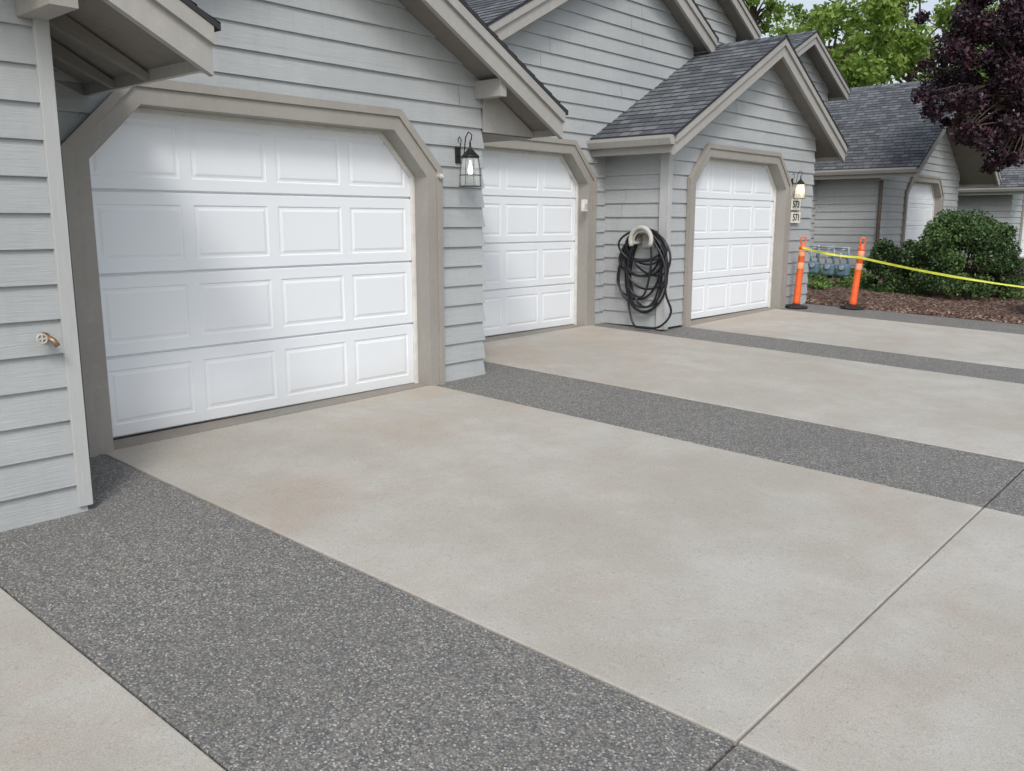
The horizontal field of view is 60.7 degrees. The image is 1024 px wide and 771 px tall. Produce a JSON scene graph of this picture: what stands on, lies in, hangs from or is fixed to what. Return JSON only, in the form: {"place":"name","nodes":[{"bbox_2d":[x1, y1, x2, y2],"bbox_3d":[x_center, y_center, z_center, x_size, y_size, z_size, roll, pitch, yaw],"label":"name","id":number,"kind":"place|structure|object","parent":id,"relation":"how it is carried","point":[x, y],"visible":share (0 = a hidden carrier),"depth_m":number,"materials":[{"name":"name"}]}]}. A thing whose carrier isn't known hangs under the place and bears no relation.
{"place":"outdoors","nodes":[
{"label":"outdoors","id":0,"kind":"place"},
{"bbox_2d":[599,259,1023,324],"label":"ground","id":1,"kind":"structure","parent":0,"point":[929,315],"depth_m":14.08,"materials":[{"name":"brown wood"}]},
{"bbox_2d":[0,0,220,531],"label":"townhouse","id":2,"kind":"structure","parent":1,"relation":"on","point":[94,47],"depth_m":4.42,"materials":[{"name":"paint"}]},
{"bbox_2d":[36,332,59,347],"bbox_3d":[-2.354,-0.228,4.418,0.103,0.078,0.107,9,14,41],"label":"hose tap","id":3,"kind":"object","parent":2,"relation":"attached to","point":[44,337],"visible":1,"depth_m":4.41,"materials":[{"name":"gold metal"}]},
{"bbox_2d":[0,588,224,770],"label":"driveway slab","id":4,"kind":"structure","parent":1,"relation":"on","point":[65,705],"depth_m":2.89,"materials":[{"name":"concrete"}]},
{"bbox_2d":[53,0,567,456],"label":"townhouse","id":5,"kind":"structure","parent":1,"relation":"on","point":[274,216],"depth_m":6.73,"materials":[{"name":"paint"}]},
{"bbox_2d":[89,112,413,439],"bbox_3d":[-1.847,-0.911,6.782,0.050,2.295,2.950,9,14,41],"label":"garage door","id":6,"kind":"structure","parent":5,"relation":"in","point":[245,268],"depth_m":6.57,"materials":[{"name":"white metal"}]},
{"bbox_2d":[436,173,443,178],"bbox_3d":[-0.625,-1.829,7.641,0.052,0.052,0.052,9,14,41],"label":"trim sensor","id":7,"kind":"object","parent":5,"relation":"attached to","point":[440,175],"depth_m":7.62,"materials":[{"name":"grey plastic"}]},
{"bbox_2d":[455,131,481,186],"bbox_3d":[-0.392,-2.014,7.780,0.267,0.478,0.210,9,14,41],"label":"wall lantern","id":8,"kind":"object","parent":5,"relation":"attached to","point":[470,153],"depth_m":7.76,"materials":[{"name":"black metal"}]},
{"bbox_2d":[0,454,733,770],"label":"aggregate strip","id":9,"kind":"object","parent":1,"relation":"on","point":[225,640],"visible":0.88,"depth_m":3.28,"materials":[{"name":"grey concrete"}]},
{"bbox_2d":[105,385,981,745],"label":"driveway slab","id":10,"kind":"structure","parent":1,"relation":"on","point":[735,597],"depth_m":4.60,"materials":[{"name":"concrete"}]},
{"bbox_2d":[464,0,718,342],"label":"townhouse","id":11,"kind":"structure","parent":1,"relation":"on","point":[588,63],"depth_m":11.13,"materials":[{"name":"paint"}]},
{"bbox_2d":[482,150,575,336],"bbox_3d":[-0.124,-1.714,10.559,0.050,2.295,2.960,9,14,41],"label":"garage door","id":12,"kind":"structure","parent":11,"relation":"in","point":[529,199],"depth_m":10.87,"materials":[{"name":"white metal"}]},
{"bbox_2d":[581,199,587,210],"bbox_3d":[0.937,-2.326,11.299,0.053,0.150,0.080,9,14,41],"label":"door keypad","id":13,"kind":"object","parent":11,"relation":"attached to","point":[584,204],"depth_m":11.27,"materials":[{"name":"white plastic"}]},
{"bbox_2d":[586,34,848,329],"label":"townhouse","id":14,"kind":"structure","parent":1,"relation":"on","point":[707,154],"depth_m":12.24,"materials":[{"name":"paint"}]},
{"bbox_2d":[628,225,655,247],"bbox_3d":[1.710,-1.921,11.264,0.372,0.290,0.238,9,14,41],"label":"hose hanger","id":15,"kind":"object","parent":14,"relation":"attached to","point":[641,230],"visible":0.93,"depth_m":11.26,"materials":[{"name":"grey plastic"}]},
{"bbox_2d":[617,228,671,328],"bbox_3d":[1.703,-1.389,11.361,0.888,1.297,0.192,9,14,41],"label":"garden hose","id":16,"kind":"object","parent":15,"relation":"hanging from","point":[662,247],"visible":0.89,"depth_m":11.34,"materials":[{"name":"rubber"}]},
{"bbox_2d":[691,161,773,319],"bbox_3d":[3.175,-2.150,12.808,0.050,2.295,2.840,9,14,41],"label":"garage door","id":17,"kind":"structure","parent":14,"relation":"in","point":[734,202],"depth_m":12.82,"materials":[{"name":"white metal"}]},
{"bbox_2d":[790,212,800,222],"bbox_3d":[4.505,-2.674,13.930,0.050,0.170,0.340,9,14,41],"label":"house number","id":18,"kind":"object","parent":14,"relation":"attached to","point":[795,217],"visible":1,"depth_m":13.90,"materials":[{"name":"white metal"}]},
{"bbox_2d":[791,199,800,209],"bbox_3d":[4.486,-2.869,13.872,0.050,0.170,0.340,9,14,41],"label":"house number","id":19,"kind":"object","parent":14,"relation":"attached to","point":[795,204],"visible":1,"depth_m":13.85,"materials":[{"name":"white metal"}]},
{"bbox_2d":[791,171,804,198],"bbox_3d":[4.495,-3.142,13.692,0.226,0.430,0.168,23,25,64],"label":"wall lantern","id":20,"kind":"object","parent":14,"relation":"attached to","point":[800,190],"depth_m":13.63,"materials":[{"name":"beige glass"}]},
{"bbox_2d":[694,0,761,44],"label":"townhouse","id":21,"kind":"structure","parent":1,"relation":"on","point":[729,21],"depth_m":16.80,"materials":[{"name":"paint"}]},
{"bbox_2d":[436,361,1023,509],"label":"aggregate strip","id":22,"kind":"object","parent":1,"relation":"on","point":[979,480],"visible":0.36,"depth_m":6.46,"materials":[{"name":"grey concrete"}]},
{"bbox_2d":[710,744,795,770],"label":"aggregate strip","id":23,"kind":"object","parent":1,"relation":"on","point":[737,757],"visible":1,"depth_m":2.71,"materials":[{"name":"grey concrete"}]},
{"bbox_2d":[483,325,1023,461],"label":"driveway slab","id":24,"kind":"structure","parent":1,"relation":"on","point":[972,414],"depth_m":8.29,"materials":[{"name":"concrete"}]},
{"bbox_2d":[744,0,792,35],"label":"leafy tree","id":25,"kind":"object","parent":1,"relation":"on","point":[773,8],"visible":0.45,"depth_m":49.51,"materials":[{"name":"green plant"}]},
{"bbox_2d":[761,30,850,261],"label":"townhouse","id":26,"kind":"structure","parent":1,"relation":"on","point":[821,66],"depth_m":20.08,"materials":[{"name":"paint"}]},
{"bbox_2d":[593,323,1023,383],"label":"aggregate strip","id":27,"kind":"object","parent":1,"relation":"on","point":[991,372],"visible":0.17,"depth_m":9.97,"materials":[{"name":"grey concrete"}]},
{"bbox_2d":[808,245,820,274],"bbox_3d":[6.481,-2.353,18.845,0.360,1.344,0.470,9,14,41],"label":"gas meter","id":28,"kind":"object","parent":1,"relation":"on","point":[814,267],"visible":0.81,"depth_m":18.60,"materials":[{"name":"paint"}]},
{"bbox_2d":[819,246,835,277],"bbox_3d":[6.727,-2.289,18.636,0.360,1.344,0.470,9,14,41],"label":"gas meter","id":29,"kind":"object","parent":1,"relation":"on","point":[829,269],"visible":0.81,"depth_m":18.41,"materials":[{"name":"paint"}]},
{"bbox_2d":[768,0,907,87],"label":"leafy tree","id":30,"kind":"object","parent":1,"relation":"on","point":[860,69],"visible":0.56,"depth_m":36.48,"materials":[{"name":"green plant"}]},
{"bbox_2d":[807,267,870,289],"bbox_3d":[6.779,-2.275,18.505,1.564,0.323,4.577,4,11,21],"label":"ground cover","id":31,"kind":"object","parent":1,"relation":"on","point":[823,281],"visible":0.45,"depth_m":17.45,"materials":[{"name":"green plant"}]},
{"bbox_2d":[833,247,849,276],"bbox_3d":[6.955,-2.245,18.440,0.360,1.344,0.470,9,14,41],"label":"gas meter","id":32,"kind":"object","parent":1,"relation":"on","point":[843,269],"visible":0.91,"depth_m":18.20,"materials":[{"name":"paint"}]},
{"bbox_2d":[688,309,1023,368],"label":"driveway slab","id":33,"kind":"structure","parent":1,"relation":"on","point":[1002,349],"depth_m":11.35,"materials":[{"name":"concrete"}]},
{"bbox_2d":[739,508,1023,770],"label":"driveway slab","id":34,"kind":"structure","parent":1,"relation":"on","point":[922,669],"depth_m":3.18,"materials":[{"name":"concrete"}]},
{"bbox_2d":[860,237,921,292],"bbox_3d":[7.107,-2.185,16.268,1.204,1.132,1.230,9,14,41],"label":"shrub","id":35,"kind":"object","parent":1,"relation":"on","point":[883,250],"visible":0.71,"depth_m":16.02,"materials":[{"name":"green plant"}]},
{"bbox_2d":[781,303,1023,334],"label":"aggregate strip","id":36,"kind":"object","parent":1,"relation":"on","point":[941,321],"visible":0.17,"depth_m":12.98,"materials":[{"name":"grey concrete"}]},
{"bbox_2d":[785,236,807,308],"bbox_3d":[4.551,-1.801,13.924,0.360,1.151,0.360,-4,11,-21],"label":"delineator post","id":37,"kind":"object","parent":36,"relation":"on","point":[795,304],"visible":0.99,"depth_m":13.89,"materials":[{"name":"orange plastic"}]},
{"bbox_2d":[840,237,866,309],"bbox_3d":[5.460,-1.785,13.942,0.359,1.155,0.360,-3,11,-16],"label":"delineator post","id":38,"kind":"object","parent":36,"relation":"on","point":[852,304],"visible":0.97,"depth_m":13.91,"materials":[{"name":"orange plastic"}]},
{"bbox_2d":[812,79,1001,272],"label":"townhouse","id":39,"kind":"structure","parent":1,"relation":"on","point":[904,171],"depth_m":20.95,"materials":[{"name":"paint"}]},
{"bbox_2d":[904,183,933,253],"bbox_3d":[10.460,-4.150,22.732,0.050,2.295,2.780,9,14,41],"label":"garage door","id":40,"kind":"structure","parent":39,"relation":"in","point":[920,197],"depth_m":22.76,"materials":[{"name":"white metal"}]},
{"bbox_2d":[837,0,1001,85],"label":"leafy tree","id":41,"kind":"object","parent":1,"relation":"on","point":[912,45],"visible":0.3,"depth_m":39.55,"materials":[{"name":"green plant"}]},
{"bbox_2d":[894,208,1023,299],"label":"shrub","id":42,"kind":"object","parent":1,"relation":"on","point":[985,241],"visible":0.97,"depth_m":14.99,"materials":[{"name":"green plant"}]},
{"bbox_2d":[910,0,1023,175],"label":"plum tree","id":43,"kind":"object","parent":1,"relation":"on","point":[1000,59],"visible":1,"depth_m":16.94,"materials":[{"name":"purple plant"}]},
{"bbox_2d":[936,0,1017,112],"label":"leafy tree","id":44,"kind":"object","parent":1,"relation":"on","point":[995,4],"depth_m":44.97,"materials":[{"name":"green plant"}]},
{"bbox_2d":[957,146,1023,259],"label":"townhouse","id":45,"kind":"structure","parent":1,"relation":"on","point":[1003,202],"depth_m":26.49,"materials":[{"name":"paint"}]},
{"bbox_2d":[1020,220,1023,256],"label":"garage door","id":46,"kind":"structure","parent":45,"relation":"in","point":[1022,240],"depth_m":28.51,"materials":[{"name":"white metal"}]},
{"bbox_2d":[985,471,1023,515],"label":"aggregate strip","id":47,"kind":"object","parent":1,"relation":"on","point":[1009,498],"visible":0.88,"depth_m":5.16,"materials":[{"name":"grey concrete"}]},
{"bbox_2d":[755,0,1013,113],"label":"sky","id":48,"kind":"structure","parent":0,"point":[808,4],"materials":[{"name":"white"}]},
{"bbox_3d":[9.092,-1.353,12.208,0.390,1.143,0.390,9,14,41],"label":"delineator post","id":49,"kind":"object","parent":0,"visible":0},
{"bbox_2d":[802,246,1023,287],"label":"caution tape","id":50,"kind":"object","parent":49,"relation":"attached to","point":[900,266],"visible":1,"depth_m":13.51,"materials":[{"name":"yellow plastic"}]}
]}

